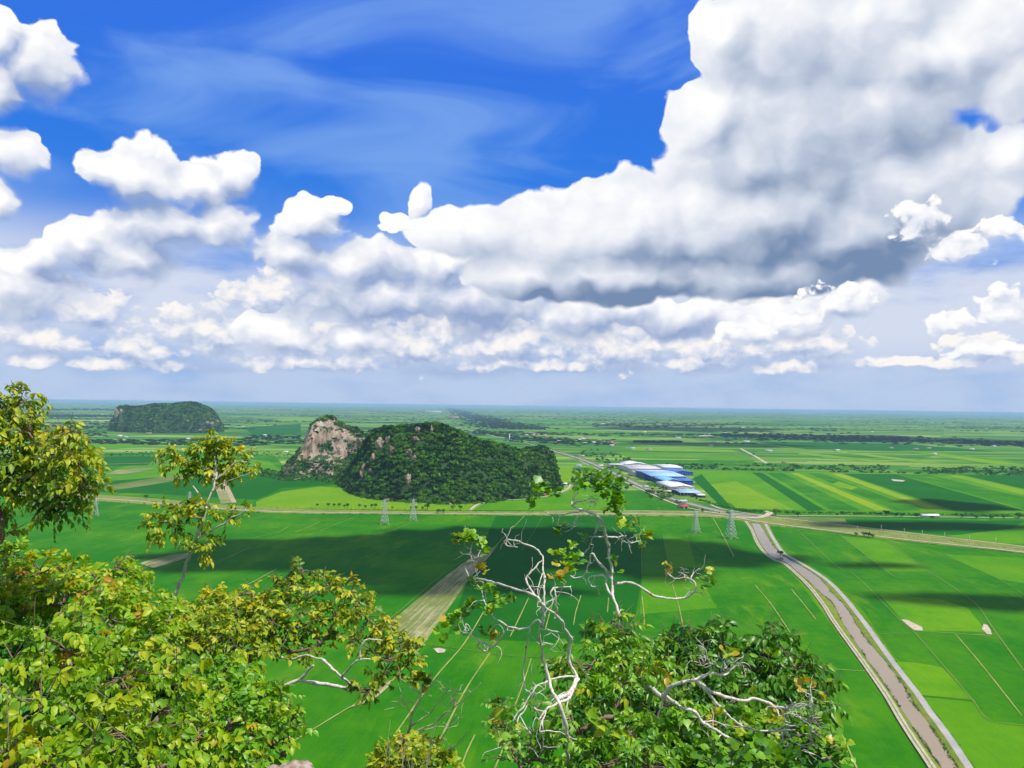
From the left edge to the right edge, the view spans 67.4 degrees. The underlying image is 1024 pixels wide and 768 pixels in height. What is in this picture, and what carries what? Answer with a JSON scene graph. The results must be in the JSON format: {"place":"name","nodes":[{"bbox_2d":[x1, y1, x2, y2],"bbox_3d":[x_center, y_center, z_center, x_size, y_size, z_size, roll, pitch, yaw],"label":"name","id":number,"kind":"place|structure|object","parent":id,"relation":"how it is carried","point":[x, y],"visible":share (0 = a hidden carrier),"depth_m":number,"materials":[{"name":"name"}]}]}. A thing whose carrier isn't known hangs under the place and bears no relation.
{"place":"outdoors","nodes":[
{"label":"outdoors","id":0,"kind":"place"},
{"bbox_2d":[0,456,155,466],"bbox_3d":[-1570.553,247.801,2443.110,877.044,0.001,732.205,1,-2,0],"label":"rice field","id":1,"kind":"structure","parent":0,"point":[122,460],"depth_m":2556.78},
{"bbox_2d":[49,443,149,451],"bbox_3d":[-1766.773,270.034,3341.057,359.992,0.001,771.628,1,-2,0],"label":"rice field","id":2,"kind":"structure","parent":0,"point":[115,446],"depth_m":3377.86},
{"bbox_2d":[104,475,182,490],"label":"rice field","id":3,"kind":"structure","parent":0,"point":[145,482],"depth_m":1874.60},
{"bbox_2d":[109,403,221,432],"bbox_3d":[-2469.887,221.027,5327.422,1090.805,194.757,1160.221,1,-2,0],"label":"limestone hill","id":4,"kind":"structure","parent":0,"point":[119,419],"depth_m":4866.15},
{"bbox_2d":[106,401,224,432],"bbox_3d":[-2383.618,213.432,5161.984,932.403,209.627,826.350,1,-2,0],"label":"hill wood","id":5,"kind":"object","parent":4,"relation":"on","point":[142,413],"visible":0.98,"depth_m":4939.73,"materials":[{"name":"green plant"}]},
{"bbox_2d":[22,472,336,499],"bbox_3d":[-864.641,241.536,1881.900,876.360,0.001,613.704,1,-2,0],"label":"rice field","id":6,"kind":"structure","parent":0,"point":[257,487],"depth_m":1803.80,"materials":[{"name":"plant"}]},
{"bbox_2d":[106,456,280,480],"bbox_3d":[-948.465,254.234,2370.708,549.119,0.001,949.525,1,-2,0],"label":"rice field","id":7,"kind":"structure","parent":0,"point":[152,473],"depth_m":2256.74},
{"bbox_2d":[108,468,152,473],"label":"bare patch","id":8,"kind":"object","parent":7,"relation":"on","point":[126,471],"visible":1,"depth_m":2159.98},
{"bbox_2d":[211,471,231,503],"bbox_3d":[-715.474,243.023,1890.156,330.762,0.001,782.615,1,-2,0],"label":"field","id":9,"kind":"structure","parent":0,"point":[223,496],"depth_m":1633.23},
{"bbox_2d":[218,468,236,502],"bbox_3d":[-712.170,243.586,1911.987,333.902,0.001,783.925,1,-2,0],"label":"canal track","id":10,"kind":"structure","parent":0,"point":[230,495],"depth_m":1669.63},
{"bbox_2d":[182,439,272,446],"bbox_3d":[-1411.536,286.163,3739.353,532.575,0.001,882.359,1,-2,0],"label":"rice field","id":11,"kind":"structure","parent":0,"point":[234,442],"depth_m":3819.95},
{"bbox_2d":[0,452,484,510],"bbox_3d":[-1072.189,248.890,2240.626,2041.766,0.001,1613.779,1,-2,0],"label":"rice field","id":12,"kind":"structure","parent":0,"point":[274,460],"depth_m":1669.52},
{"bbox_2d":[243,424,300,435],"bbox_3d":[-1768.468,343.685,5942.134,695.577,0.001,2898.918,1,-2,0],"label":"rice field","id":13,"kind":"structure","parent":0,"point":[276,429],"depth_m":5641.96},
{"bbox_2d":[276,417,315,422],"bbox_3d":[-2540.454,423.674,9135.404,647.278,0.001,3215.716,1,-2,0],"label":"rice field","id":14,"kind":"structure","parent":0,"point":[303,419],"depth_m":9089.36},
{"bbox_2d":[282,416,364,479],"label":"limestone hill","id":15,"kind":"structure","parent":0,"point":[325,434],"depth_m":2197.92,"materials":[{"name":"stone"}]},
{"bbox_2d":[256,486,484,510],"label":"rice field","id":16,"kind":"structure","parent":0,"point":[309,498],"depth_m":1551.23,"materials":[{"name":"plant"}]},
{"bbox_2d":[387,545,497,645],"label":"rice field","id":17,"kind":"structure","parent":0,"point":[421,615],"depth_m":771.93,"materials":[{"name":"soil"}]},
{"bbox_2d":[344,423,560,503],"bbox_3d":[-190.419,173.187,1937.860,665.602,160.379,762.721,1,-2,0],"label":"limestone hill","id":18,"kind":"structure","parent":0,"point":[404,487],"depth_m":1661.21,"materials":[{"name":"plant"}]},
{"bbox_2d":[374,436,384,449],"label":"rock outcrop","id":19,"kind":"object","parent":18,"relation":"on","point":[379,442],"visible":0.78,"depth_m":1727.50,"materials":[{"name":"stone"}]},
{"bbox_2d":[335,422,563,504],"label":"hill wood","id":20,"kind":"object","parent":18,"relation":"on","point":[553,475],"visible":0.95,"depth_m":1693.57,"materials":[{"name":"green plant"}]},
{"bbox_2d":[0,500,921,767],"bbox_3d":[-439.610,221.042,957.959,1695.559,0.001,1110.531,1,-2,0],"label":"rice field","id":21,"kind":"structure","parent":0,"point":[397,569],"depth_m":766.94,"materials":[{"name":"plant"}]},
{"bbox_2d":[141,552,192,567],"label":"bare patch","id":22,"kind":"object","parent":21,"relation":"on","point":[159,561],"visible":1,"depth_m":959.70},
{"bbox_2d":[349,680,390,707],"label":"bare patch","id":23,"kind":"object","parent":21,"relation":"on","point":[381,689],"visible":0.39,"depth_m":533.95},
{"bbox_2d":[0,400,1023,767],"bbox_3d":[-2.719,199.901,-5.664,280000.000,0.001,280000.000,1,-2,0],"label":"ground","id":24,"kind":"structure","parent":0,"point":[900,424],"depth_m":6077.93,"materials":[{"name":"plant"}]},
{"bbox_2d":[247,414,367,485],"bbox_3d":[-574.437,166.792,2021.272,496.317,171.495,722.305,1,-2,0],"label":"cliff scrub","id":25,"kind":"object","parent":24,"relation":"on","point":[304,465],"visible":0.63,"depth_m":2125.14,"materials":[{"name":"green plant"}]},
{"bbox_2d":[396,613,482,731],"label":"field bund","id":26,"kind":"structure","parent":24,"relation":"on","point":[438,673],"depth_m":577.12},
{"bbox_2d":[391,514,525,680],"bbox_3d":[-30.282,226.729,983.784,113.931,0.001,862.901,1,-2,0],"label":"field bund","id":27,"kind":"structure","parent":24,"relation":"on","point":[452,599],"depth_m":782.55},
{"bbox_2d":[436,653,489,746],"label":"field bund","id":28,"kind":"structure","parent":24,"relation":"on","point":[462,696],"depth_m":526.98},
{"bbox_2d":[3,401,1023,446],"bbox_3d":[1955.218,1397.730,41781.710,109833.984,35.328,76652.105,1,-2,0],"label":"distant tree line","id":29,"kind":"object","parent":24,"relation":"on","point":[485,421],"visible":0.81,"depth_m":5912.34,"materials":[{"name":"green plant"}]},
{"bbox_2d":[8,448,1023,516],"bbox_3d":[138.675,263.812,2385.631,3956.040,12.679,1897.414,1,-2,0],"label":"hedge belt","id":30,"kind":"object","parent":24,"relation":"on","point":[943,469],"visible":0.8,"depth_m":2546.03,"materials":[{"name":"green plant"}]},
{"bbox_2d":[20,492,1023,552],"bbox_3d":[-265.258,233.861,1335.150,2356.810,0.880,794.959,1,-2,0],"label":"road verge","id":31,"kind":"structure","parent":24,"relation":"on","point":[851,529],"depth_m":1403.38,"materials":[{"name":"green plant"}]},
{"bbox_2d":[120,453,1023,767],"bbox_3d":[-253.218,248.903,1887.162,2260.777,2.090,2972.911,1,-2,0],"label":"bank weeds","id":32,"kind":"object","parent":24,"relation":"on","point":[838,613],"visible":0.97,"depth_m":664.68,"materials":[{"name":"green plant"}]},
{"bbox_2d":[450,425,754,516],"bbox_3d":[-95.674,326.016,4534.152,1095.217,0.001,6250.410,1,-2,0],"label":"highway","id":33,"kind":"structure","parent":24,"relation":"on","point":[631,481],"depth_m":1958.27,"materials":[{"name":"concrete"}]},
{"bbox_2d":[619,461,647,464],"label":"factory hall","id":34,"kind":"structure","parent":24,"relation":"on","point":[631,463],"depth_m":2558.37,"materials":[{"name":"metal"}]},
{"bbox_2d":[618,465,661,471],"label":"factory hall","id":35,"kind":"structure","parent":24,"relation":"on","point":[626,468],"depth_m":2393.89,"materials":[{"name":"metal"}]},
{"bbox_2d":[553,450,756,516],"bbox_3d":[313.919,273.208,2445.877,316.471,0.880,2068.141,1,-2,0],"label":"road verge","id":36,"kind":"structure","parent":24,"relation":"on","point":[630,478],"depth_m":2039.27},
{"bbox_2d":[634,470,685,480],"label":"factory hall","id":37,"kind":"structure","parent":24,"relation":"on","point":[648,475],"depth_m":2145.78,"materials":[{"name":"metal"}]},
{"bbox_2d":[653,476,681,482],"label":"factory hall","id":38,"kind":"structure","parent":24,"relation":"on","point":[659,478],"depth_m":2022.76,"materials":[{"name":"metal"}]},
{"bbox_2d":[652,464,682,468],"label":"factory hall","id":39,"kind":"structure","parent":24,"relation":"on","point":[667,466],"depth_m":2450.75,"materials":[{"name":"metal"}]},
{"bbox_2d":[656,480,694,489],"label":"factory hall","id":40,"kind":"structure","parent":24,"relation":"on","point":[668,484],"depth_m":1888.26,"materials":[{"name":"metal"}]},
{"bbox_2d":[661,468,692,475],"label":"factory hall","id":41,"kind":"structure","parent":24,"relation":"on","point":[683,472],"depth_m":2281.32,"materials":[{"name":"metal"}]},
{"bbox_2d":[672,477,692,484],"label":"factory hall","id":42,"kind":"structure","parent":24,"relation":"on","point":[687,481],"depth_m":2000.06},
{"bbox_2d":[670,489,701,495],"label":"open shed","id":43,"kind":"structure","parent":24,"relation":"on","point":[685,492],"depth_m":1771.12,"materials":[{"name":"metal"}]},
{"bbox_2d":[690,510,701,532],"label":"lattice pylon","id":44,"kind":"object","parent":24,"relation":"on","point":[695,522],"visible":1,"depth_m":1236.86,"materials":[{"name":"metal"}]},
{"bbox_2d":[723,510,738,538],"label":"lattice pylon","id":45,"kind":"object","parent":24,"relation":"on","point":[732,517],"visible":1,"depth_m":1186.94,"materials":[{"name":"metal"}]},
{"bbox_2d":[743,521,939,767],"bbox_3d":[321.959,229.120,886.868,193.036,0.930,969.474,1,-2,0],"label":"canal bank","id":46,"kind":"structure","parent":24,"relation":"on","point":[831,608],"depth_m":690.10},
{"bbox_2d":[797,529,1023,724],"bbox_3d":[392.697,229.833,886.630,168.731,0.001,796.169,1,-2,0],"label":"field bund","id":47,"kind":"structure","parent":24,"relation":"on","point":[925,644],"depth_m":636.59,"materials":[{"name":"green plant"}]},
{"bbox_2d":[888,540,1023,670],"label":"field bund","id":48,"kind":"structure","parent":24,"relation":"on","point":[979,608],"depth_m":744.05,"materials":[{"name":"green plant"}]},
{"bbox_2d":[955,634,1022,715],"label":"field bund","id":49,"kind":"structure","parent":24,"relation":"on","point":[991,677],"depth_m":573.02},
{"bbox_2d":[0,0,1023,413],"label":"sky","id":50,"kind":"structure","parent":0,"point":[782,205],"materials":[{"name":"blue"}]},
{"bbox_2d":[18,494,1023,552],"bbox_3d":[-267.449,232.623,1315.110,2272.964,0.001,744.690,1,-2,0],"label":"dirt road","id":51,"kind":"structure","parent":0,"point":[596,513],"depth_m":1402.98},
{"bbox_2d":[453,419,625,424],"bbox_3d":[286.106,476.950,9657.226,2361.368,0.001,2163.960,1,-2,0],"label":"rice field","id":52,"kind":"structure","parent":0,"point":[529,422],"depth_m":9297.28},
{"bbox_2d":[448,516,641,644],"bbox_3d":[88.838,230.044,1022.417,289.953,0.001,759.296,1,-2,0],"label":"rice field","id":53,"kind":"structure","parent":0,"point":[509,566],"depth_m":895.77,"materials":[{"name":"plant"}]},
{"bbox_2d":[475,485,623,510],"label":"rice field","id":54,"kind":"structure","parent":0,"point":[555,503],"depth_m":1583.64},
{"bbox_2d":[559,465,572,482],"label":"rice field","id":55,"kind":"structure","parent":0,"point":[565,472],"depth_m":2293.58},
{"bbox_2d":[546,427,663,437],"bbox_3d":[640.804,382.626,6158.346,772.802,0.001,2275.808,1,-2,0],"label":"rice field","id":56,"kind":"structure","parent":0,"point":[566,430],"depth_m":5925.12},
{"bbox_2d":[624,490,679,509],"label":"rice field","id":57,"kind":"structure","parent":0,"point":[639,500],"depth_m":1620.39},
{"bbox_2d":[640,576,716,613],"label":"rice field","id":58,"kind":"structure","parent":0,"point":[654,585],"depth_m":817.63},
{"bbox_2d":[663,535,695,568],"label":"rice field","id":59,"kind":"structure","parent":0,"point":[678,552],"depth_m":1062.04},
{"bbox_2d":[625,447,737,451],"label":"rice field","id":60,"kind":"structure","parent":0,"point":[675,449],"depth_m":3649.92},
{"bbox_2d":[616,452,750,458],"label":"rice field","id":61,"kind":"structure","parent":0,"point":[660,455],"depth_m":3211.45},
{"bbox_2d":[632,459,761,464],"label":"rice field","id":62,"kind":"structure","parent":0,"point":[725,462],"depth_m":2848.43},
{"bbox_2d":[642,517,757,547],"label":"rice field","id":63,"kind":"structure","parent":0,"point":[681,528],"depth_m":1261.90,"materials":[{"name":"plant"}]},
{"bbox_2d":[693,474,736,508],"bbox_3d":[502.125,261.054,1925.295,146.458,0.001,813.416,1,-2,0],"label":"rice field","id":64,"kind":"structure","parent":0,"point":[707,487],"depth_m":1870.77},
{"bbox_2d":[711,481,792,509],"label":"rice field","id":65,"kind":"structure","parent":0,"point":[736,494],"depth_m":1730.75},
{"bbox_2d":[753,473,823,509],"bbox_3d":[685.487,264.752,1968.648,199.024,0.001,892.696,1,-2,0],"label":"rice field","id":66,"kind":"structure","parent":0,"point":[803,502],"depth_m":1806.22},
{"bbox_2d":[778,516,846,524],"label":"rice field","id":67,"kind":"structure","parent":0,"point":[841,521],"depth_m":1399.45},
{"bbox_2d":[768,473,858,509],"bbox_3d":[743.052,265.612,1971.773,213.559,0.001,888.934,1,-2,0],"label":"rice field","id":68,"kind":"structure","parent":0,"point":[826,500],"depth_m":1813.23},
{"bbox_2d":[792,473,887,509],"bbox_3d":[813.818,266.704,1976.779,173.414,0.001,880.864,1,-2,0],"label":"rice field","id":69,"kind":"structure","parent":0,"point":[873,506],"depth_m":1820.01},
{"bbox_2d":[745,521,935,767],"bbox_3d":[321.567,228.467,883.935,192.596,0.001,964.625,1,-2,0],"label":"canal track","id":70,"kind":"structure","parent":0,"point":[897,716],"depth_m":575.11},
{"bbox_2d":[796,452,891,461],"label":"rice field","id":71,"kind":"structure","parent":0,"point":[851,458],"depth_m":3233.64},
{"bbox_2d":[833,481,857,489],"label":"rice field","id":72,"kind":"structure","parent":0,"point":[844,485],"depth_m":2036.12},
{"bbox_2d":[752,523,956,767],"bbox_3d":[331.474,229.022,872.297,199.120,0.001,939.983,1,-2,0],"label":"canal water","id":73,"kind":"structure","parent":0,"point":[914,716],"depth_m":603.56,"materials":[{"name":"brown liquid"}]},
{"bbox_2d":[688,511,1023,546],"bbox_3d":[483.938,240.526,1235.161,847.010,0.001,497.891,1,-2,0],"label":"dirt road","id":74,"kind":"structure","parent":0,"point":[866,527],"depth_m":1296.72,"materials":[{"name":"soil"}]},
{"bbox_2d":[692,470,1023,513],"bbox_3d":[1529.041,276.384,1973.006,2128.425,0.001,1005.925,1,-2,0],"label":"rice field","id":75,"kind":"structure","parent":0,"point":[750,479],"depth_m":1951.34,"materials":[{"name":"plant"}]},
{"bbox_2d":[711,505,1005,517],"bbox_3d":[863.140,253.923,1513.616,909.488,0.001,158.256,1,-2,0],"label":"dirt road","id":76,"kind":"structure","parent":0,"point":[829,515],"depth_m":1451.52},
{"bbox_2d":[760,524,964,767],"bbox_3d":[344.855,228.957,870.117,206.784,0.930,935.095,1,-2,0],"label":"canal bank","id":77,"kind":"structure","parent":0,"point":[878,650],"depth_m":640.60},
{"bbox_2d":[808,473,918,509],"bbox_3d":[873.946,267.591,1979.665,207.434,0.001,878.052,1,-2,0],"label":"rice field","id":78,"kind":"structure","parent":0,"point":[885,501],"depth_m":1787.13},
{"bbox_2d":[765,524,972,767],"bbox_3d":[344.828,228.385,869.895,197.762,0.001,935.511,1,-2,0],"label":"canal road","id":79,"kind":"structure","parent":0,"point":[964,760],"depth_m":575.96,"materials":[{"name":"asphalt"}]},
{"bbox_2d":[755,441,995,451],"bbox_3d":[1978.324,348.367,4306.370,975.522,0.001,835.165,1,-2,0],"label":"rice field","id":80,"kind":"structure","parent":0,"point":[845,446],"depth_m":4227.73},
{"bbox_2d":[841,536,926,570],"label":"rice field","id":81,"kind":"structure","parent":0,"point":[886,555],"depth_m":1064.32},
{"bbox_2d":[831,473,942,509],"bbox_3d":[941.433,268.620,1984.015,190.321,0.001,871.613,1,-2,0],"label":"rice field","id":82,"kind":"structure","parent":0,"point":[910,500],"depth_m":1856.82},
{"bbox_2d":[839,452,940,462],"bbox_3d":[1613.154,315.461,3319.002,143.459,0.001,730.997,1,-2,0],"label":"rice field","id":83,"kind":"structure","parent":0,"point":[905,459],"depth_m":3226.47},
{"bbox_2d":[770,526,1023,723],"bbox_3d":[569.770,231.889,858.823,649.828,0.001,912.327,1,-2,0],"label":"rice field","id":84,"kind":"structure","parent":0,"point":[999,603],"depth_m":805.50,"materials":[{"name":"plant"}]},
{"bbox_2d":[880,594,983,631],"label":"rice field","id":85,"kind":"structure","parent":0,"point":[933,614],"depth_m":758.54,"materials":[{"name":"plant"}]},
{"bbox_2d":[901,619,922,630],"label":"bare patch","id":86,"kind":"object","parent":85,"relation":"on","point":[913,626],"visible":1,"depth_m":713.89,"materials":[{"name":"soil"}]},
{"bbox_2d":[846,474,1020,509],"bbox_3d":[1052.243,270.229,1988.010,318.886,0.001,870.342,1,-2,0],"label":"rice field","id":87,"kind":"structure","parent":0,"point":[942,497],"depth_m":1867.63,"materials":[{"name":"plant"}]},
{"bbox_2d":[896,662,970,698],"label":"rice field","id":88,"kind":"structure","parent":0,"point":[925,679],"depth_m":570.08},
{"bbox_2d":[845,519,1023,545],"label":"road","id":89,"kind":"structure","parent":0,"point":[1021,525],"depth_m":1411.09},
{"bbox_2d":[901,450,1019,462],"bbox_3d":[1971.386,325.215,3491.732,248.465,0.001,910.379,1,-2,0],"label":"rice field","id":90,"kind":"structure","parent":0,"point":[923,452],"depth_m":3443.30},
{"bbox_2d":[898,474,1023,508],"bbox_3d":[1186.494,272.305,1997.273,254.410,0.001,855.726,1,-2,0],"label":"rice field","id":91,"kind":"structure","parent":0,"point":[1005,498],"depth_m":1959.60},
{"bbox_2d":[924,697,1023,767],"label":"rice field","id":92,"kind":"structure","parent":0,"point":[984,742],"depth_m":475.39,"materials":[{"name":"plant"}]},
{"bbox_2d":[924,453,1023,464],"bbox_3d":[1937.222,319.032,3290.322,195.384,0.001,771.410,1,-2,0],"label":"rice field","id":93,"kind":"structure","parent":0,"point":[980,460],"depth_m":3176.44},
{"bbox_2d":[945,554,1023,582],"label":"rice field","id":94,"kind":"structure","parent":0,"point":[1008,568],"depth_m":1003.11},
{"bbox_2d":[949,475,1023,494],"bbox_3d":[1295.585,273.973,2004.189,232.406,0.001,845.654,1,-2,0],"label":"rice field","id":95,"kind":"structure","parent":0,"point":[1008,488],"depth_m":2120.88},
{"bbox_2d":[950,527,1023,543],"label":"rice field","id":96,"kind":"structure","parent":0,"point":[1011,536],"depth_m":1234.87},
{"bbox_2d":[965,475,1023,488],"bbox_3d":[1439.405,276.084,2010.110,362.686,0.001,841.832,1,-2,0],"label":"rice field","id":97,"kind":"structure","parent":0,"point":[1016,481],"depth_m":2289.03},
{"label":"summit slope","id":98,"kind":"structure","parent":0,"visible":0},
{"bbox_2d":[0,381,115,544],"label":"overhanging tree","id":99,"kind":"object","parent":98,"relation":"on","point":[59,491],"visible":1,"depth_m":7.24,"materials":[{"name":"green plant"}]},
{"bbox_2d":[0,536,120,767],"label":"leafy shrub","id":100,"kind":"object","parent":98,"relation":"on","point":[68,581],"visible":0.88,"depth_m":7.63,"materials":[{"name":"green plant"}]},
{"bbox_2d":[0,590,239,767],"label":"leafy shrub","id":101,"kind":"object","parent":98,"relation":"on","point":[78,706],"visible":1,"depth_m":4.63,"materials":[{"name":"green plant"}]},
{"bbox_2d":[52,552,203,766],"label":"leafy shrub","id":102,"kind":"object","parent":98,"relation":"on","point":[132,608],"visible":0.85,"depth_m":6.57,"materials":[{"name":"green plant"}]},
{"bbox_2d":[0,538,281,767],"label":"undergrowth bush","id":103,"kind":"object","parent":98,"relation":"on","point":[13,650],"visible":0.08,"depth_m":7.97,"materials":[{"name":"green plant"}]},
{"bbox_2d":[135,428,263,636],"bbox_3d":[-3.688,3.873,9.032,1.403,6.697,0.704,1,-2,0],"label":"slender tree","id":104,"kind":"object","parent":98,"relation":"on","point":[207,447],"visible":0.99,"depth_m":9.03,"materials":[{"name":"green plant"}]},
{"bbox_2d":[153,580,289,733],"bbox_3d":[-2.792,4.066,7.300,1.332,4.246,1.415,1,-2,0],"label":"yellowing shrub","id":105,"kind":"object","parent":98,"relation":"on","point":[232,631],"visible":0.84,"depth_m":7.16,"materials":[{"name":"green plant"}]},
{"bbox_2d":[162,647,318,767],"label":"leafy shrub","id":106,"kind":"object","parent":98,"relation":"on","point":[249,704],"visible":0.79,"depth_m":5.22,"materials":[{"name":"green plant"}]},
{"bbox_2d":[267,760,313,767],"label":"summit rock","id":107,"kind":"object","parent":98,"relation":"on","point":[299,764],"visible":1,"depth_m":3.65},
{"bbox_2d":[234,556,427,723],"bbox_3d":[-1.726,3.517,7.093,1.933,3.566,1.667,1,-2,0],"label":"spreading tree","id":108,"kind":"object","parent":98,"relation":"on","point":[344,610],"visible":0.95,"depth_m":7.11,"materials":[{"name":"green plant"}]},
{"bbox_2d":[385,719,436,767],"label":"dry stalks","id":109,"kind":"object","parent":98,"relation":"on","point":[407,758],"visible":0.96,"depth_m":4.86,"materials":[{"name":"brown plant"}]},
{"bbox_2d":[364,729,464,767],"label":"bush","id":110,"kind":"object","parent":98,"relation":"on","point":[419,753],"visible":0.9,"depth_m":5.12,"materials":[{"name":"green plant"}]},
{"bbox_2d":[385,667,480,751],"bbox_3d":[-0.572,3.285,5.527,0.680,2.480,0.374,1,-2,0],"label":"dry twig tree","id":111,"kind":"object","parent":98,"relation":"on","point":[420,675],"visible":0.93,"depth_m":5.56,"materials":[{"name":"brown plant"}]},
{"bbox_2d":[433,519,592,766],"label":"bare tree","id":112,"kind":"object","parent":98,"relation":"on","point":[468,535],"visible":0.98,"depth_m":5.30,"materials":[{"name":"grey plant"}]},
{"bbox_2d":[480,689,582,767],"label":"leafy shrub","id":113,"kind":"object","parent":98,"relation":"on","point":[528,756],"visible":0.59,"depth_m":5.63,"materials":[{"name":"green plant"}]},
{"bbox_2d":[525,465,718,764],"bbox_3d":[0.950,3.093,6.779,1.726,4.745,0.731,1,-2,0],"label":"bare tree","id":114,"kind":"object","parent":98,"relation":"on","point":[616,497],"visible":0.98,"depth_m":6.79,"materials":[{"name":"green plant"}]},
{"bbox_2d":[536,602,710,767],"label":"leafy shrub","id":115,"kind":"object","parent":98,"relation":"on","point":[624,715],"visible":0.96,"depth_m":5.63,"materials":[{"name":"green plant"}]},
{"bbox_2d":[557,653,826,767],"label":"undergrowth bush","id":116,"kind":"object","parent":98,"relation":"on","point":[582,714],"visible":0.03,"depth_m":8.23,"materials":[{"name":"green plant"}]},
{"bbox_2d":[646,611,853,756],"bbox_3d":[1.946,3.676,6.544,1.663,3.299,1.673,1,-2,0],"label":"broad shrub","id":117,"kind":"object","parent":98,"relation":"on","point":[767,658],"visible":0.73,"depth_m":6.51,"materials":[{"name":"green plant"}]},
{"bbox_2d":[655,685,855,767],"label":"round leaved shrub","id":118,"kind":"object","parent":98,"relation":"on","point":[733,753],"visible":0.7,"depth_m":5.31,"materials":[{"name":"green plant"}]},
{"bbox_2d":[629,633,848,767],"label":"fallen branches","id":119,"kind":"object","parent":118,"relation":"on","point":[771,711],"visible":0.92,"depth_m":5.22,"materials":[{"name":"grey plant"}]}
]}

